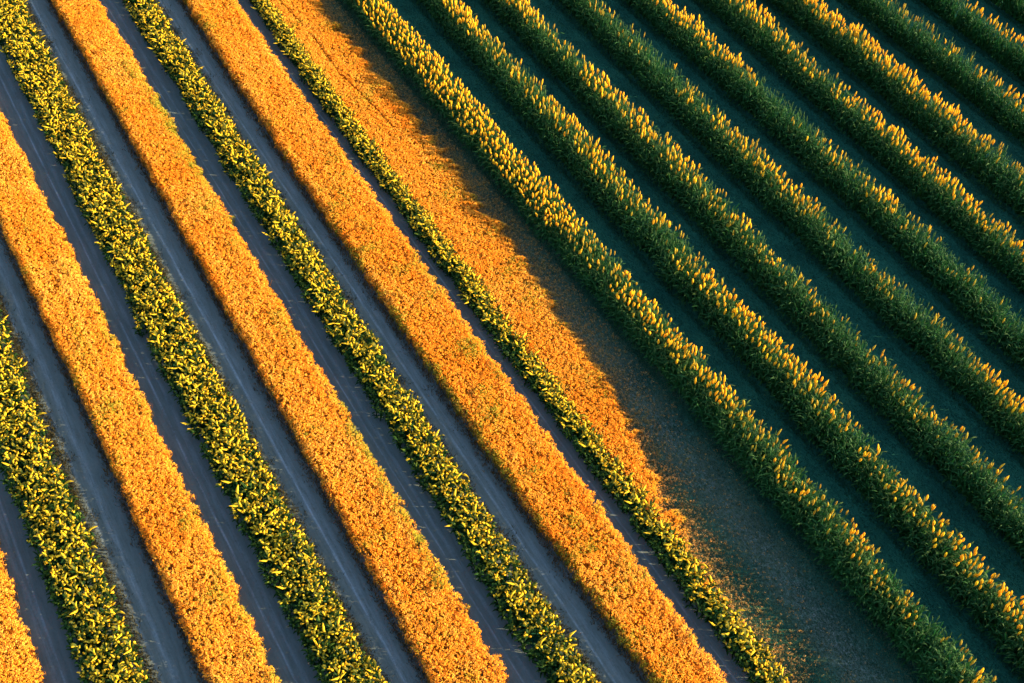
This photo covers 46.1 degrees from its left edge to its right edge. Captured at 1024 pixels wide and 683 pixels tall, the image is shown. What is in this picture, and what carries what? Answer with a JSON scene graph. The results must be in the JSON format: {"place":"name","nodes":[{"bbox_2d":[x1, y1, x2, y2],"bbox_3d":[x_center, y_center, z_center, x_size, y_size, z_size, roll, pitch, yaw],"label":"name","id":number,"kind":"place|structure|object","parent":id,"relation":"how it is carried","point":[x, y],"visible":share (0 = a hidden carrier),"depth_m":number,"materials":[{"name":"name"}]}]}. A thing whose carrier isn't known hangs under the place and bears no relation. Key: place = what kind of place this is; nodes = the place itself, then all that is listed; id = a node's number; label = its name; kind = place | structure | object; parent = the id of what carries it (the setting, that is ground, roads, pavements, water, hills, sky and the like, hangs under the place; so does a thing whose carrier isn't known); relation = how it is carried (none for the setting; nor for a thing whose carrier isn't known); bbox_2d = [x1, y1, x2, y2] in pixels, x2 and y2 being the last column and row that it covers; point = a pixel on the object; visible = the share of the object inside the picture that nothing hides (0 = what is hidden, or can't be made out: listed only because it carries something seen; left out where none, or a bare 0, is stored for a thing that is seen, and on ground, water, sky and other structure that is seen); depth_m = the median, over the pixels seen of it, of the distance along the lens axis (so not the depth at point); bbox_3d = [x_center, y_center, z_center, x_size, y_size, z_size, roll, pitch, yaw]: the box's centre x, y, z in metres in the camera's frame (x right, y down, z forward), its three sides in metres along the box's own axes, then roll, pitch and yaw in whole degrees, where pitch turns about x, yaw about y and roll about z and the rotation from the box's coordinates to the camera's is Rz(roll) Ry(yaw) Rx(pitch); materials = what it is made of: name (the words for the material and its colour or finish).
{"place":"outdoors","nodes":[
{"label":"outdoors","id":0,"kind":"place"},
{"bbox_2d":[0,444,91,682],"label":"dirt path","id":1,"kind":"structure","parent":0,"point":[38,615],"depth_m":59.07,"materials":[{"name":"soil"}]},
{"bbox_2d":[0,205,226,682],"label":"dirt path","id":2,"kind":"structure","parent":0,"point":[163,644],"depth_m":63.27,"materials":[{"name":"soil"}]},
{"bbox_2d":[0,33,326,682],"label":"dirt path","id":3,"kind":"structure","parent":0,"point":[286,657],"depth_m":67.61,"materials":[{"name":"soil"}]},
{"bbox_2d":[9,0,446,682],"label":"dirt path","id":4,"kind":"structure","parent":0,"point":[369,614],"depth_m":69.04,"materials":[{"name":"soil"}]},
{"bbox_2d":[97,0,548,682],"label":"dirt path","id":5,"kind":"structure","parent":0,"point":[445,546],"depth_m":69.67,"materials":[{"name":"soil"}]},
{"bbox_2d":[145,0,663,682],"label":"dirt path","id":6,"kind":"structure","parent":0,"point":[605,654],"depth_m":68.95,"materials":[{"name":"soil"}]},
{"bbox_2d":[230,0,756,682],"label":"dirt path","id":7,"kind":"structure","parent":0,"point":[700,628],"depth_m":69.09,"materials":[{"name":"soil"}]},
{"bbox_2d":[0,0,1023,682],"bbox_3d":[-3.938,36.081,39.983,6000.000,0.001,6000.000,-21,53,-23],"label":"ground","id":8,"kind":"structure","parent":0,"point":[908,574],"depth_m":75.96,"materials":[{"name":"grey soil"}]},
{"bbox_2d":[0,540,45,682],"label":"flower bed","id":9,"kind":"object","parent":8,"relation":"on","point":[12,669],"visible":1,"depth_m":56.85,"materials":[{"name":"orange plant"}]},
{"bbox_2d":[0,309,149,682],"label":"corn strip","id":10,"kind":"object","parent":8,"relation":"on","point":[33,507],"visible":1,"depth_m":60.45,"materials":[{"name":"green plant"}]},
{"bbox_2d":[0,111,282,682],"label":"flower bed","id":11,"kind":"object","parent":8,"relation":"on","point":[11,156],"visible":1,"depth_m":65.38,"materials":[{"name":"orange plant"}]},
{"bbox_2d":[0,0,389,682],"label":"corn strip","id":12,"kind":"object","parent":8,"relation":"on","point":[230,446],"visible":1,"depth_m":68.05,"materials":[{"name":"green plant"}]},
{"bbox_2d":[51,0,508,682],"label":"flower bed","id":13,"kind":"object","parent":8,"relation":"on","point":[91,28],"visible":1,"depth_m":69.14,"materials":[{"name":"orange plant"}]},
{"bbox_2d":[122,0,600,682],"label":"corn strip","id":14,"kind":"object","parent":8,"relation":"on","point":[232,148],"visible":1,"depth_m":69.19,"materials":[{"name":"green plant"}]},
{"bbox_2d":[182,0,726,682],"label":"flower bed","id":15,"kind":"object","parent":8,"relation":"on","point":[234,30],"visible":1,"depth_m":70.62,"materials":[{"name":"orange plant"}]},
{"bbox_2d":[249,0,791,682],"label":"corn strip","id":16,"kind":"object","parent":8,"relation":"on","point":[477,298],"visible":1,"depth_m":69.76,"materials":[{"name":"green plant"}]},
{"bbox_2d":[269,0,899,682],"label":"flower bed","id":17,"kind":"object","parent":8,"relation":"on","point":[309,14],"visible":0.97,"depth_m":78.08,"materials":[{"name":"orange plant"}]},
{"bbox_2d":[343,0,996,682],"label":"corn strip","id":18,"kind":"object","parent":8,"relation":"on","point":[777,476],"visible":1,"depth_m":70.51,"materials":[{"name":"green plant"}]},
{"bbox_2d":[416,0,1023,678],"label":"corn strip","id":19,"kind":"object","parent":8,"relation":"on","point":[576,152],"visible":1,"depth_m":72.17,"materials":[{"name":"green plant"}]},
{"bbox_2d":[481,0,1023,562],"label":"corn strip","id":20,"kind":"object","parent":8,"relation":"on","point":[739,242],"visible":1,"depth_m":76.18,"materials":[{"name":"green plant"}]},
{"bbox_2d":[556,0,1023,464],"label":"corn strip","id":21,"kind":"object","parent":8,"relation":"on","point":[943,357],"visible":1,"depth_m":79.85,"materials":[{"name":"green plant"}]},
{"bbox_2d":[623,0,1023,370],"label":"corn strip","id":22,"kind":"object","parent":8,"relation":"on","point":[763,108],"visible":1,"depth_m":83.72,"materials":[{"name":"green plant"}]},
{"bbox_2d":[694,0,1023,292],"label":"corn strip","id":23,"kind":"object","parent":8,"relation":"on","point":[888,148],"visible":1,"depth_m":86.84,"materials":[{"name":"green plant"}]},
{"bbox_2d":[765,0,1023,224],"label":"corn strip","id":24,"kind":"object","parent":8,"relation":"on","point":[846,47],"visible":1,"depth_m":90.34,"materials":[{"name":"green plant"}]},
{"bbox_2d":[844,0,1023,144],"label":"corn strip","id":25,"kind":"object","parent":8,"relation":"on","point":[918,46],"visible":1,"depth_m":94.12,"materials":[{"name":"green plant"}]},
{"bbox_2d":[920,0,1023,80],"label":"corn strip","id":26,"kind":"object","parent":8,"relation":"on","point":[1009,57],"visible":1,"depth_m":97.54,"materials":[{"name":"green plant"}]},
{"bbox_2d":[990,0,1023,24],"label":"corn strip","id":27,"kind":"object","parent":8,"relation":"on","point":[1014,9],"visible":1,"depth_m":101.38,"materials":[{"name":"green plant"}]},
{"bbox_2d":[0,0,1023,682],"bbox_3d":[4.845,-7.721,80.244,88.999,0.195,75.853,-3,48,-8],"label":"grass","id":28,"kind":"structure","parent":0,"point":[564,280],"depth_m":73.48,"materials":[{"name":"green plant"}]}
]}

